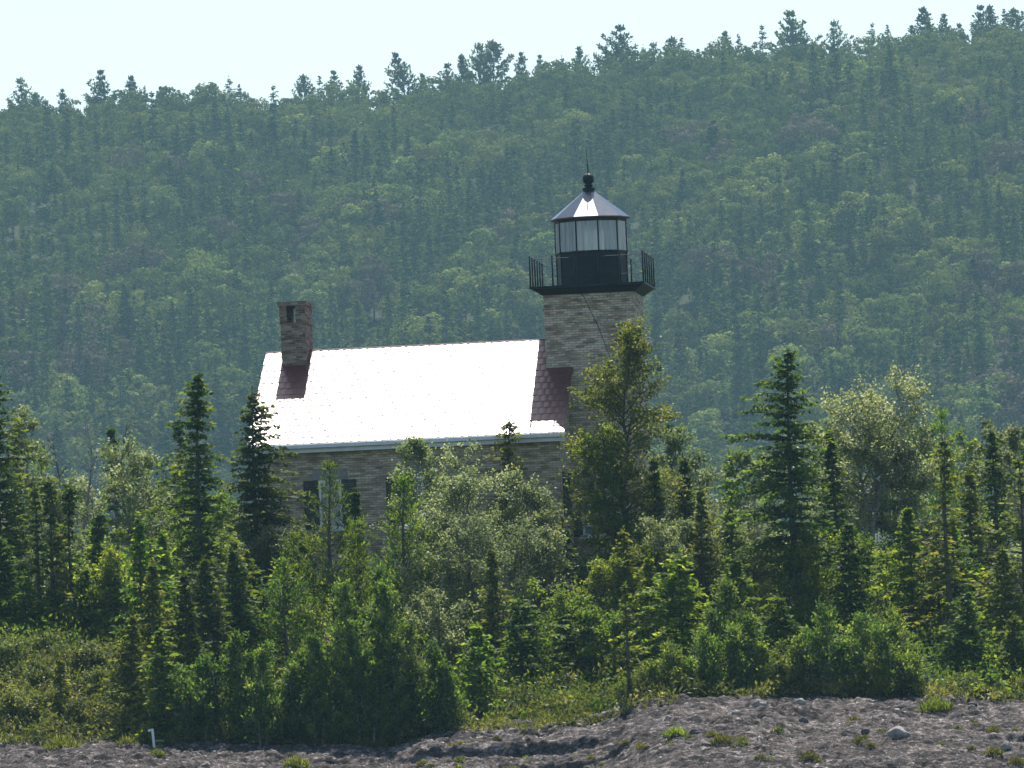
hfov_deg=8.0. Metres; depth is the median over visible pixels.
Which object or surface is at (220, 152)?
hill leafy tree
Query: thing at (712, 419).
hill leafy tree
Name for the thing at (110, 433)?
spruce tree
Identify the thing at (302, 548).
leafy shrub
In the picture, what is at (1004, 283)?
hill leafy tree
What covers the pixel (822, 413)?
hill leafy tree
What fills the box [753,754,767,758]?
grass tuft
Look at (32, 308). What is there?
hill spruce
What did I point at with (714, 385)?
hill leafy tree
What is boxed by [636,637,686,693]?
cedar tree
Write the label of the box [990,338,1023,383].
hill leafy tree
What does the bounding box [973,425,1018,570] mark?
spruce tree
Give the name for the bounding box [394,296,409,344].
hill spruce
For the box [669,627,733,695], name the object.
cedar tree
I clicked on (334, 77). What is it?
hill pine
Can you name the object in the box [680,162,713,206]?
hill leafy tree
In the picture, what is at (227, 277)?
hill leafy tree
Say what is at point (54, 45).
sky
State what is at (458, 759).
grass tuft
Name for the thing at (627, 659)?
spruce tree
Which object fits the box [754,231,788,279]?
hill leafy tree
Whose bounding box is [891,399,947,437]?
hill leafy tree
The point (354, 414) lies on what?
lighthouse
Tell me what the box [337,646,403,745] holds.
cedar tree
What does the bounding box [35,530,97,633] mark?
spruce tree
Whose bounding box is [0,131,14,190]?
hill spruce
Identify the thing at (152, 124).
hill spruce
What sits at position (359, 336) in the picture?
hill spruce
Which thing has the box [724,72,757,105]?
hill leafy tree
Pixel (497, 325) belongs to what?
hill leafy tree
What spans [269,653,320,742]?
cedar tree
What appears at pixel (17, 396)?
hill leafy tree
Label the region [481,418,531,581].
tamarack tree
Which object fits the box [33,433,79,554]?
bare tree
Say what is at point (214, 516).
leafy shrub
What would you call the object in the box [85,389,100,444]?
hill spruce
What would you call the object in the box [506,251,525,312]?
hill spruce
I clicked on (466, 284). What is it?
hill leafy tree
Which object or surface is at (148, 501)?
leafy tree
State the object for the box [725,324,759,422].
hill spruce
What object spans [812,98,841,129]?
hill leafy tree
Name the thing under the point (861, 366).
hill spruce
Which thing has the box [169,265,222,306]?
hill leafy tree
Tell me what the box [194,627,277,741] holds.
cedar tree
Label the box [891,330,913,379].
hill spruce
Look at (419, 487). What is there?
window
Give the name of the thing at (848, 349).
hill leafy tree
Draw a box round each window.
[303,469,356,531]
[386,466,438,528]
[573,505,613,539]
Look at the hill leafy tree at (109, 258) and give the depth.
1459.64 m
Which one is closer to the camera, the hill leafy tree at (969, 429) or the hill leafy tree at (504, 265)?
the hill leafy tree at (969, 429)
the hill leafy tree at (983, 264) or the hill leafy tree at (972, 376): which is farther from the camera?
the hill leafy tree at (983, 264)
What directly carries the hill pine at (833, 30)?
on the ground at (826, 732)
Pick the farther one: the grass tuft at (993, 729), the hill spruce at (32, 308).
the hill spruce at (32, 308)
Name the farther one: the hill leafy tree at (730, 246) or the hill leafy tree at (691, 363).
the hill leafy tree at (730, 246)
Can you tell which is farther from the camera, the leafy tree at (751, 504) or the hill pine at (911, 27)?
the hill pine at (911, 27)
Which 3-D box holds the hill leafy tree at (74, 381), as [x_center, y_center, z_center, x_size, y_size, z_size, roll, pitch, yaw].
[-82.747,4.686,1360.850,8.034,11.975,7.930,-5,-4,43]
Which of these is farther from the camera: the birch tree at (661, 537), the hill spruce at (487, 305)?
the hill spruce at (487, 305)
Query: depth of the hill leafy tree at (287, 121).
1604.13 m
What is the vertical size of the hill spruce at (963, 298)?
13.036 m
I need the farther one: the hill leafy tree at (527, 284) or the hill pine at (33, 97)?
the hill pine at (33, 97)
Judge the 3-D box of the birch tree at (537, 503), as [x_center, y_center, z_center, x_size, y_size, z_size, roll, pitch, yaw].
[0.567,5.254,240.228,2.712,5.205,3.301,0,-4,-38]
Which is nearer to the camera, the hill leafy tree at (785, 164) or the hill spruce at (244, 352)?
the hill spruce at (244, 352)
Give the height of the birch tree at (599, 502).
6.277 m
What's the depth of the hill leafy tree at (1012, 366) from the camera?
1318.05 m
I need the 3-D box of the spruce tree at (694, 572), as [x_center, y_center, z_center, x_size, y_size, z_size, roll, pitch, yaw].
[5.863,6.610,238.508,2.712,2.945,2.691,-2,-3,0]
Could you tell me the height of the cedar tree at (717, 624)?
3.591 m
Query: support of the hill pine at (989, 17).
on the ground at (826, 732)
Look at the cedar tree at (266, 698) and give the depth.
221.95 m
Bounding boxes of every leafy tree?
[0,164,40,203]
[0,195,31,239]
[0,349,48,400]
[0,391,35,422]
[0,477,40,563]
[24,411,59,447]
[37,409,101,452]
[38,161,71,201]
[39,432,83,487]
[40,273,82,314]
[40,373,80,402]
[41,386,106,441]
[41,496,90,568]
[46,377,85,412]
[53,352,111,396]
[70,280,116,316]
[71,473,119,551]
[75,303,109,339]
[83,438,119,486]
[91,406,144,443]
[98,253,134,281]
[101,290,154,323]
[104,290,154,337]
[107,251,149,287]
[108,374,150,417]
[109,145,150,171]
[112,242,168,279]
[114,501,159,561]
[115,487,173,562]
[125,266,168,298]
[137,383,177,420]
[140,185,181,228]
[142,150,174,185]
[144,401,199,451]
[153,292,212,359]
[168,440,215,466]
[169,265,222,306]
[170,388,213,444]
[174,246,216,275]
[180,226,214,257]
[180,256,212,290]
[183,255,230,295]
[185,250,224,285]
[189,140,226,174]
[192,339,236,393]
[195,216,243,250]
[202,137,228,182]
[202,288,250,333]
[203,366,254,435]
[203,399,251,450]
[204,378,243,401]
[204,495,246,542]
[212,269,243,311]
[217,370,258,437]
[225,497,252,540]
[236,244,278,285]
[242,170,267,201]
[265,192,295,215]
[272,277,303,311]
[273,273,310,305]
[276,113,309,145]
[281,190,317,228]
[292,216,324,253]
[298,280,329,326]
[302,261,328,291]
[308,244,337,272]
[309,145,347,176]
[312,185,361,233]
[324,265,351,308]
[324,273,358,326]
[333,197,370,236]
[334,179,371,211]
[336,278,383,321]
[337,200,375,236]
[337,211,365,254]
[349,254,393,318]
[359,197,409,237]
[362,183,396,209]
[377,183,423,233]
[384,328,424,345]
[386,156,419,186]
[391,146,422,177]
[393,280,440,319]
[398,312,451,345]
[405,188,449,226]
[426,272,461,307]
[430,133,461,177]
[433,247,475,286]
[438,135,472,169]
[438,267,472,322]
[444,275,484,332]
[462,145,516,179]
[462,228,497,260]
[470,265,511,301]
[477,259,517,299]
[479,308,520,340]
[480,284,518,314]
[489,209,524,253]
[491,288,541,334]
[498,215,531,247]
[498,259,528,306]
[515,294,544,332]
[516,227,552,283]
[520,275,549,309]
[522,232,555,271]
[546,191,576,216]
[551,107,592,140]
[614,154,649,194]
[649,147,687,180]
[652,309,697,349]
[652,392,689,426]
[655,464,714,550]
[662,217,688,245]
[663,347,700,380]
[665,433,697,454]
[667,376,716,415]
[673,159,717,202]
[675,445,748,552]
[677,119,726,157]
[677,437,720,474]
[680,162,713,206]
[680,243,743,280]
[685,408,734,450]
[686,413,723,440]
[696,380,736,427]
[698,331,741,384]
[701,342,733,384]
[703,138,739,168]
[704,240,738,280]
[708,178,756,219]
[709,202,748,237]
[710,165,746,202]
[712,155,762,188]
[720,445,783,541]
[722,451,810,554]
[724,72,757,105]
[724,84,755,110]
[731,185,766,234]
[731,310,768,374]
[733,388,779,444]
[734,166,762,191]
[736,63,767,94]
[740,170,768,224]
[742,311,780,374]
[749,330,790,365]
[752,157,788,201]
[754,152,789,178]
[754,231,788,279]
[755,250,809,295]
[759,182,791,214]
[763,318,824,373]
[763,343,819,394]
[768,307,805,336]
[770,428,816,466]
[771,66,817,90]
[776,122,825,154]
[776,309,812,347]
[777,387,815,420]
[786,112,829,135]
[786,219,838,274]
[790,200,826,236]
[792,81,821,130]
[797,223,833,269]
[797,417,837,455]
[799,141,849,189]
[803,396,845,425]
[805,120,841,146]
[810,316,869,358]
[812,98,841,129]
[815,290,865,331]
[820,345,858,395]
[821,407,850,454]
[822,351,866,406]
[826,191,877,242]
[827,191,870,249]
[837,60,867,78]
[839,130,878,170]
[839,314,890,377]
[842,151,876,190]
[844,131,880,153]
[847,312,878,344]
[848,60,873,86]
[856,297,890,327]
[860,194,911,231]
[864,333,897,378]
[865,378,926,424]
[869,206,929,263]
[870,97,910,145]
[870,292,911,328]
[874,207,913,237]
[874,328,907,367]
[880,367,927,407]
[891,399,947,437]
[896,419,961,549]
[899,293,929,326]
[899,379,935,405]
[900,285,927,324]
[905,250,938,283]
[915,399,945,434]
[918,268,961,317]
[920,379,953,407]
[923,151,962,202]
[925,260,978,303]
[926,159,969,206]
[927,303,957,356]
[929,89,965,124]
[930,236,971,262]
[933,384,961,424]
[934,312,977,356]
[938,348,977,384]
[938,423,993,549]
[940,237,979,289]
[940,246,972,262]
[944,85,983,124]
[944,414,965,435]
[944,416,989,464]
[949,305,992,370]
[949,371,1009,398]
[952,371,1015,429]
[952,386,1002,436]
[954,414,1023,522]
[955,248,999,294]
[957,378,1000,411]
[961,86,985,118]
[961,333,998,373]
[966,440,991,475]
[976,248,1007,300]
[979,181,1021,224]
[981,406,1023,443]
[983,144,1018,178]
[985,368,1021,391]
[986,139,1023,179]
[986,375,1023,428]
[989,185,1023,232]
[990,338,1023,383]
[991,370,1023,412]
[992,295,1023,328]
[993,260,1023,298]
[997,261,1023,302]
[999,312,1023,339]
[1001,315,1023,352]
[1003,353,1023,379]
[1009,273,1023,300]
[1011,436,1023,499]
[1015,306,1023,335]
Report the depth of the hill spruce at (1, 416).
1341.21 m
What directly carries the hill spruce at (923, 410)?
on the ground at (826, 732)
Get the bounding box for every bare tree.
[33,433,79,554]
[67,417,100,552]
[97,417,145,566]
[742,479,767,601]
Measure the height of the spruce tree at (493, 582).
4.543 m
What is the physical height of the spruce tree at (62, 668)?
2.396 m
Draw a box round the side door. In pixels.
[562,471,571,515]
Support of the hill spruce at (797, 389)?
on the ground at (826, 732)
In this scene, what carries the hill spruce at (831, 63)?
on the ground at (826, 732)
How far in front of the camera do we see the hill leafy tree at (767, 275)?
1401.37 m
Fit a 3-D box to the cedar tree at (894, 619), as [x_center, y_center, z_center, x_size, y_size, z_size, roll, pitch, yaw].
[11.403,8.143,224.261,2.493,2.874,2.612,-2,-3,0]
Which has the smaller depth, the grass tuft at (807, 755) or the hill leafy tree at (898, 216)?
the grass tuft at (807, 755)
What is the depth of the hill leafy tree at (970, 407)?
1282.54 m
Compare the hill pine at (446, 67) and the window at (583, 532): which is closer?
the window at (583, 532)
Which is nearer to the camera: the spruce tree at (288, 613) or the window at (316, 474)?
the spruce tree at (288, 613)
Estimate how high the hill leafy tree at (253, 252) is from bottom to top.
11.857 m
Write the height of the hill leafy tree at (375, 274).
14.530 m
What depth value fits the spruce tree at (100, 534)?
236.87 m
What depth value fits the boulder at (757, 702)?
219.96 m
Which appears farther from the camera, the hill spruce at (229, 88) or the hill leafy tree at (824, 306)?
the hill spruce at (229, 88)
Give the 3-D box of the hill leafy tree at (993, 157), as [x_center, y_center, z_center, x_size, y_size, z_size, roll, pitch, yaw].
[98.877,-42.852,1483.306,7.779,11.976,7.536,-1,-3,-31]
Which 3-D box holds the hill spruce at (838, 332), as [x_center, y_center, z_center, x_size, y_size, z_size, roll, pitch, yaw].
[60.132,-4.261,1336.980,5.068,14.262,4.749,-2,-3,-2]
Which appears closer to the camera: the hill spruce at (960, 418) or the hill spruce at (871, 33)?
the hill spruce at (960, 418)
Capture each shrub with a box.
[0,629,38,674]
[0,665,36,697]
[0,682,53,718]
[4,656,69,691]
[9,557,42,608]
[21,627,63,658]
[31,555,91,615]
[36,676,82,706]
[45,639,109,677]
[45,691,112,729]
[64,539,163,636]
[69,657,127,698]
[82,636,139,670]
[98,685,145,712]
[111,526,198,609]
[154,488,234,581]
[159,512,189,569]
[171,527,252,626]
[182,527,254,610]
[230,513,300,609]
[254,523,330,613]
[398,582,477,678]
[524,577,607,670]
[554,596,642,681]
[565,550,640,656]
[604,542,677,616]
[662,517,721,599]
[705,524,748,570]
[705,531,774,606]
[749,522,825,632]
[777,527,857,623]
[815,519,882,564]
[819,530,887,590]
[845,649,924,697]
[869,540,930,619]
[877,519,941,569]
[915,549,968,598]
[954,525,1018,579]
[972,510,1021,553]
[987,542,1022,606]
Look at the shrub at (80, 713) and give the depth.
223.17 m
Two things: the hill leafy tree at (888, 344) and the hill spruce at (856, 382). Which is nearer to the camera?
the hill spruce at (856, 382)
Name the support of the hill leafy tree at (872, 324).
on the ground at (826, 732)
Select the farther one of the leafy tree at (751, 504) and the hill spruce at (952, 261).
the hill spruce at (952, 261)
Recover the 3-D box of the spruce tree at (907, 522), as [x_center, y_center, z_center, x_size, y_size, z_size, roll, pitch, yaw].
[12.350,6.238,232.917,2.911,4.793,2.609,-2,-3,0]
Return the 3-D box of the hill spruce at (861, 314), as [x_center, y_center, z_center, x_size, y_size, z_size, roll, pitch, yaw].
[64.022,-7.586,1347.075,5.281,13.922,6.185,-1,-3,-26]
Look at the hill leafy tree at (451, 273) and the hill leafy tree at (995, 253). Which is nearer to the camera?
the hill leafy tree at (995, 253)
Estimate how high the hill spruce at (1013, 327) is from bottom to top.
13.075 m
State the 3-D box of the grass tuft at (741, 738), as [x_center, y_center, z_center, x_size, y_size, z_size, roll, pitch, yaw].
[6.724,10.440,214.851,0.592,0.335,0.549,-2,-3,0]
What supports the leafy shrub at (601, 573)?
on the ground at (826, 732)
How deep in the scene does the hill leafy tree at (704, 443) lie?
1279.69 m
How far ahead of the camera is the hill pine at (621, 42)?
1665.10 m
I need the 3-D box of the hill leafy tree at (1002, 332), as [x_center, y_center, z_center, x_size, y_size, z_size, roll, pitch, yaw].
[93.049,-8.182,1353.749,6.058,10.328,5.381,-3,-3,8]
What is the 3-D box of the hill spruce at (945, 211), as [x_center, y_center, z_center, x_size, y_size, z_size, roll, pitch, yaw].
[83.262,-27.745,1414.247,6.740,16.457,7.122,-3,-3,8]
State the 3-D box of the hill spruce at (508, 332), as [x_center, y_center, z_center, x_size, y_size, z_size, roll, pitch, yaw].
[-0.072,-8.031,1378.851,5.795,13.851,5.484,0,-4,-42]
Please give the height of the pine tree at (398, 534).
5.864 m
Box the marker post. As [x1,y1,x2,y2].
[148,729,163,747]
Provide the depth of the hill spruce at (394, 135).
1569.37 m
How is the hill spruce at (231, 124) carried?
on the ground at (826, 732)
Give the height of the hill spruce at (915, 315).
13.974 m
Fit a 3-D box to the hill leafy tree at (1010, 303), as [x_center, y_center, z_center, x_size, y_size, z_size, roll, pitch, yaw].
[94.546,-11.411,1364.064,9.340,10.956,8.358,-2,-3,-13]
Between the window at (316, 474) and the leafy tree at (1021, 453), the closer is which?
the window at (316, 474)
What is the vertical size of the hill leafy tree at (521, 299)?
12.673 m
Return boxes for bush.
[40,731,82,750]
[280,754,309,767]
[534,711,556,720]
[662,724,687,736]
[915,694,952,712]
[968,688,989,695]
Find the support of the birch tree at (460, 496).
on the ground at (826, 732)
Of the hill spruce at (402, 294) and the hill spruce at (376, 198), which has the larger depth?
the hill spruce at (376, 198)
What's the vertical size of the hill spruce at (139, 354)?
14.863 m
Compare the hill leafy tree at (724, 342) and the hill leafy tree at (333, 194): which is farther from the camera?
the hill leafy tree at (333, 194)
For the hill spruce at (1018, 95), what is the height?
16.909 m
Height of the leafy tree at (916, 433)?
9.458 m
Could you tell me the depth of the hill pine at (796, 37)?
1665.34 m
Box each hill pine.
[5,76,39,125]
[29,91,46,106]
[55,89,69,116]
[81,69,117,111]
[121,74,142,125]
[151,86,170,124]
[291,73,314,104]
[322,70,350,107]
[346,64,374,109]
[383,52,419,103]
[413,73,427,107]
[430,62,454,92]
[445,53,476,101]
[457,42,499,104]
[461,39,529,95]
[513,52,529,78]
[531,54,548,97]
[571,46,590,74]
[591,24,638,89]
[649,42,664,67]
[662,36,680,59]
[717,30,738,56]
[766,10,822,56]
[820,19,855,61]
[903,25,916,42]
[907,6,935,39]
[935,13,950,38]
[954,22,968,55]
[963,5,991,44]
[980,4,1004,41]
[998,7,1023,30]
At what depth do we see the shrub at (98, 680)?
227.16 m
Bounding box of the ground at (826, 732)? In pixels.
[0,62,1023,767]
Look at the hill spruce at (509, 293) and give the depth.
1393.35 m
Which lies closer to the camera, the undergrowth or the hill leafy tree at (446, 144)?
the undergrowth
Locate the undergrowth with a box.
[0,529,1023,741]
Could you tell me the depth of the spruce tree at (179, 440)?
286.73 m
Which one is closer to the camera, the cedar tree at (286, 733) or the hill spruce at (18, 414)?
the cedar tree at (286, 733)
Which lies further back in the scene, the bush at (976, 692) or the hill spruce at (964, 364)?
the hill spruce at (964, 364)
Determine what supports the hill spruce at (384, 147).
on the ground at (826, 732)
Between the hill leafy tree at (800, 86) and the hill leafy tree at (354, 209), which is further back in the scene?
the hill leafy tree at (800, 86)
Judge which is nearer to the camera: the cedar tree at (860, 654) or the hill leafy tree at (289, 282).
the cedar tree at (860, 654)
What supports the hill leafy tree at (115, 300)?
on the ground at (826, 732)
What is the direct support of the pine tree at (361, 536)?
on the ground at (826, 732)
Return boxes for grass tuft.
[115,735,138,745]
[148,749,166,756]
[415,759,429,765]
[454,756,465,762]
[455,740,465,744]
[619,739,629,744]
[636,742,648,749]
[705,729,717,736]
[707,732,734,743]
[734,735,749,741]
[735,739,748,745]
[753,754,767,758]
[772,726,783,731]
[797,751,820,759]
[846,714,860,720]
[850,736,868,743]
[864,741,876,747]
[966,745,976,749]
[981,746,1005,755]
[985,725,1000,732]
[1006,756,1023,764]
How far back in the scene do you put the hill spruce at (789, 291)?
1362.09 m
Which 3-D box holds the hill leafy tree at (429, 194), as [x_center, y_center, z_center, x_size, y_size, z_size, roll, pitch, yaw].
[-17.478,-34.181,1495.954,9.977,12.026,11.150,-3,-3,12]
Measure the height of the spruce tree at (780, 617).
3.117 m
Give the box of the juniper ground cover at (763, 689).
[0,610,1023,746]
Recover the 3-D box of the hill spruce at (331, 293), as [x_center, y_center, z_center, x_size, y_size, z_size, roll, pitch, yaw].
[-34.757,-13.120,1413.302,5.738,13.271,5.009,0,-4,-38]
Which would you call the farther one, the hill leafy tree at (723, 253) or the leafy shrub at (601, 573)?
the hill leafy tree at (723, 253)
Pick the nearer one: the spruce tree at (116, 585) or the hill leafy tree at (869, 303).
the spruce tree at (116, 585)
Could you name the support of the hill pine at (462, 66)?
on the ground at (826, 732)
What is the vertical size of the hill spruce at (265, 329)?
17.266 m
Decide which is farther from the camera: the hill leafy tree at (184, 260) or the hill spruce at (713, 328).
the hill leafy tree at (184, 260)
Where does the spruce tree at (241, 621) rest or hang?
on the ground at (826, 732)
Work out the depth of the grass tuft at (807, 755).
212.70 m
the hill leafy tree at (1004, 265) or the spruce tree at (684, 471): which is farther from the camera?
the hill leafy tree at (1004, 265)
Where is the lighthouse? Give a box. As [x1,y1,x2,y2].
[247,150,655,580]
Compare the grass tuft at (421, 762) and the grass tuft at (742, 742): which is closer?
the grass tuft at (742, 742)
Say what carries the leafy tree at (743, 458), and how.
on the ground at (826, 732)
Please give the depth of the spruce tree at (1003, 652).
225.78 m
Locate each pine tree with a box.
[24,444,72,563]
[246,551,324,664]
[280,459,383,640]
[338,517,385,637]
[374,473,449,619]
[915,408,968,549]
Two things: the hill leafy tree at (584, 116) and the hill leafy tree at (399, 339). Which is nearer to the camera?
the hill leafy tree at (399, 339)
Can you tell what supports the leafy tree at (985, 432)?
on the ground at (826, 732)
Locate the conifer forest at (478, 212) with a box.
[0,52,1023,574]
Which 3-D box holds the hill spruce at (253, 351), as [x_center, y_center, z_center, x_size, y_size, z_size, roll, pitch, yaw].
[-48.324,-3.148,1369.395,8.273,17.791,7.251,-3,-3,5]
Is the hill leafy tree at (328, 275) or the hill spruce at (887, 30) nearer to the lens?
the hill leafy tree at (328, 275)
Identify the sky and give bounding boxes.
[0,0,1023,115]
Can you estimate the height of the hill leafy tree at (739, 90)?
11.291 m
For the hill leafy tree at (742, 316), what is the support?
on the ground at (826, 732)
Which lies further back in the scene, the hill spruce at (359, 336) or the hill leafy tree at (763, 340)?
the hill spruce at (359, 336)
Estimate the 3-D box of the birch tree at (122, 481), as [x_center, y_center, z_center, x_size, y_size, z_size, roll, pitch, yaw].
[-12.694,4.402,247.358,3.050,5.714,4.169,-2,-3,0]
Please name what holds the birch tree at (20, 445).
on the ground at (826, 732)
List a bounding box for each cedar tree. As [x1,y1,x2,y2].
[161,652,229,741]
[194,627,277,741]
[219,639,288,744]
[269,629,348,746]
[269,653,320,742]
[305,577,391,728]
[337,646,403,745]
[345,563,412,735]
[372,614,430,739]
[399,636,459,733]
[416,671,471,731]
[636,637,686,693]
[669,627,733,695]
[684,576,755,678]
[721,610,773,689]
[762,634,823,695]
[784,597,866,693]
[816,607,907,694]
[850,604,924,666]
[884,643,932,692]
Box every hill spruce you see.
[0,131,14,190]
[0,260,18,351]
[0,353,14,416]
[1,403,9,444]
[7,95,16,123]
[14,284,55,366]
[16,400,31,443]
[25,274,59,350]
[28,389,43,443]
[28,428,39,445]
[33,98,60,166]
[56,374,81,435]
[57,108,79,160]
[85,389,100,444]
[89,405,117,497]
[94,408,131,532]
[109,360,138,439]
[112,280,142,358]
[114,288,139,352]
[130,177,159,243]
[132,332,156,395]
[139,91,166,160]
[142,86,148,104]
[151,385,186,476]
[153,401,171,461]
[163,300,184,367]
[175,369,186,411]
[177,335,196,395]
[182,277,194,338]
[183,331,200,388]
[184,105,207,171]
[185,343,214,397]
[186,396,201,443]
[198,299,224,382]
[201,362,235,454]
[203,97,226,146]
[214,153,242,235]
[215,238,229,281]
[217,101,244,174]
[222,75,236,104]
[231,325,252,406]
[235,84,244,108]
[237,320,261,409]
[241,368,259,436]
[248,354,261,392]
[250,302,280,376]
[252,319,273,379]
[264,86,288,155]
[293,185,310,247]
[306,111,328,174]
[312,76,324,103]
[319,332,327,348]
[324,282,347,343]
[328,303,345,348]
[347,299,369,346]
[348,317,367,347]
[357,132,374,184]
[357,163,367,192]
[363,178,379,244]
[372,125,397,184]
[372,190,386,256]
[374,319,388,346]
[376,318,393,346]
[382,289,396,345]
[388,115,401,168]
[392,286,419,335]
[393,255,420,323]
[393,278,423,332]
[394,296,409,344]
[402,135,420,196]
[421,315,436,344]
[434,287,459,342]
[440,308,462,342]
[466,306,488,341]
[475,274,510,339]
[499,305,516,340]
[504,274,527,339]
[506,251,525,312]
[564,115,598,192]
[598,44,608,74]
[628,256,646,313]
[644,291,668,358]
[648,215,676,285]
[648,299,675,384]
[650,420,663,461]
[655,345,679,413]
[678,37,686,51]
[700,295,722,363]
[714,200,734,241]
[718,50,730,94]
[723,307,754,411]
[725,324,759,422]
[735,33,742,66]
[742,284,781,397]
[752,196,767,250]
[757,24,769,59]
[763,302,774,370]
[765,277,781,319]
[766,391,781,449]
[770,251,811,333]
[772,217,801,289]
[773,391,786,446]
[778,269,791,310]
[780,322,804,388]
[784,56,796,115]
[792,381,811,440]
[792,399,804,478]
[793,156,812,208]
[794,200,822,291]
[802,34,809,58]
[802,39,829,117]
[815,358,833,419]
[823,36,845,105]
[827,274,851,358]
[833,322,848,394]
[843,219,876,293]
[844,376,872,487]
[853,357,868,416]
[856,306,875,372]
[861,61,878,117]
[863,22,877,61]
[873,337,890,389]
[875,38,905,111]
[875,352,897,405]
[882,25,891,41]
[883,56,906,114]
[883,346,917,437]
[885,144,913,206]
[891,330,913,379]
[899,382,927,456]
[901,329,922,380]
[906,302,928,361]
[909,336,924,380]
[913,397,940,497]
[915,180,935,250]
[915,336,924,379]
[919,349,936,396]
[921,338,956,424]
[929,198,956,260]
[943,241,961,303]
[949,335,970,416]
[955,408,968,473]
[958,289,967,313]
[958,356,972,402]
[963,285,996,381]
[972,380,999,444]
[979,350,990,379]
[989,181,1009,255]
[989,416,1010,494]
[1000,9,1010,29]
[1005,311,1018,350]
[1006,334,1023,427]
[1007,63,1023,131]
[1015,11,1023,28]
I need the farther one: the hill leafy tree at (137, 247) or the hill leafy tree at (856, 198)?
the hill leafy tree at (137, 247)
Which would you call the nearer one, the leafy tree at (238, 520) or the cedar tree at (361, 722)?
the cedar tree at (361, 722)
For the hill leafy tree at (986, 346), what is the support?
on the ground at (826, 732)
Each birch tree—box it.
[0,403,59,575]
[26,468,101,575]
[94,429,175,567]
[143,452,210,580]
[369,430,447,581]
[391,508,481,625]
[399,435,528,613]
[422,502,576,636]
[477,465,569,609]
[507,507,578,614]
[550,314,726,569]
[559,420,655,575]
[628,513,699,600]
[642,419,718,536]
[679,497,786,607]
[708,527,786,611]
[784,420,861,532]
[796,359,962,544]
[853,415,952,545]
[977,421,1023,536]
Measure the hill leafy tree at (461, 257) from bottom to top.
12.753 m
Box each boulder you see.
[606,743,612,749]
[689,728,701,734]
[752,699,766,706]
[793,698,805,705]
[799,717,808,722]
[860,728,869,733]
[885,726,910,738]
[1001,741,1011,749]
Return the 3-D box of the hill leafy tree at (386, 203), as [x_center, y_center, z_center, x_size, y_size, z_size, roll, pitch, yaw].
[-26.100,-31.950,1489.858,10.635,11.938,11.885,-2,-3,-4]
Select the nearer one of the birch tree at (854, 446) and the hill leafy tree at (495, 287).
the birch tree at (854, 446)
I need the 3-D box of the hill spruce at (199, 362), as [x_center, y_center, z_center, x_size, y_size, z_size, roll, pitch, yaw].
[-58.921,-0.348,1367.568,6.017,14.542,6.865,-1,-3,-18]
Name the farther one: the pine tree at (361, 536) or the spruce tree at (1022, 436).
the spruce tree at (1022, 436)
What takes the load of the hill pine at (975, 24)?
on the ground at (826, 732)
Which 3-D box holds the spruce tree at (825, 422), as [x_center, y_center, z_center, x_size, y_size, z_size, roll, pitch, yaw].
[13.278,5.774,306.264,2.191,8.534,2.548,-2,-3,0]
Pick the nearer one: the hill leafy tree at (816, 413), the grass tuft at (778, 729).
the grass tuft at (778, 729)
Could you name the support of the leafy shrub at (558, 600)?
on the ground at (826, 732)
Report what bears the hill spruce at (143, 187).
on the ground at (826, 732)
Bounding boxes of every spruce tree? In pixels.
[0,376,87,615]
[0,533,37,639]
[0,577,61,639]
[5,434,48,582]
[7,480,57,632]
[33,476,69,622]
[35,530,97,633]
[47,652,78,715]
[54,479,86,614]
[58,567,120,642]
[72,527,122,592]
[82,511,117,609]
[90,547,131,638]
[99,609,157,727]
[100,426,137,581]
[108,517,184,677]
[110,627,192,745]
[127,541,184,602]
[134,370,249,627]
[134,562,183,682]
[135,529,201,658]
[157,417,204,573]
[158,570,213,689]
[167,554,242,687]
[204,539,265,648]
[204,546,285,674]
[214,561,294,663]
[217,386,326,607]
[267,557,325,652]
[336,487,372,618]
[448,621,509,711]
[467,549,535,674]
[481,592,571,695]
[537,612,605,689]
[549,600,614,686]
[550,527,582,604]
[601,524,652,650]
[604,555,678,673]
[608,546,709,679]
[614,581,648,697]
[631,451,671,553]
[658,413,681,523]
[664,547,722,615]
[669,456,708,578]
[686,484,722,607]
[693,347,837,625]
[693,552,775,645]
[718,446,748,541]
[719,501,758,608]
[744,594,809,662]
[803,520,893,639]
[807,428,860,601]
[812,421,842,533]
[866,506,943,635]
[896,525,970,653]
[910,434,989,646]
[924,523,994,638]
[924,586,998,676]
[931,465,1010,620]
[963,440,987,536]
[963,543,1023,653]
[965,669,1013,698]
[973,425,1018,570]
[973,455,1023,622]
[988,611,1023,677]
[1020,425,1023,479]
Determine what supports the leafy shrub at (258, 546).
on the ground at (826, 732)
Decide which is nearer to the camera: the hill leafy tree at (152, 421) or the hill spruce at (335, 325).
the hill leafy tree at (152, 421)
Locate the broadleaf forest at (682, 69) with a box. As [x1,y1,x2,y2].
[0,23,1023,530]
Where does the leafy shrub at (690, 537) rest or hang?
on the ground at (826, 732)
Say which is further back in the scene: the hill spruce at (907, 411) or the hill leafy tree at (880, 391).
the hill leafy tree at (880, 391)
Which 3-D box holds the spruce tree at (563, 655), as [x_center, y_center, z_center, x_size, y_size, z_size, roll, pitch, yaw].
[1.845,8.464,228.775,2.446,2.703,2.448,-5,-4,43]
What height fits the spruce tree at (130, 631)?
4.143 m
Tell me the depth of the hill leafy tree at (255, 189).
1533.84 m
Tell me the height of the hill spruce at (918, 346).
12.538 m
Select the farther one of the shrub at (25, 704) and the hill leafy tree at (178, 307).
the hill leafy tree at (178, 307)
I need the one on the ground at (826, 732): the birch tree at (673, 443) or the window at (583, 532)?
the birch tree at (673, 443)

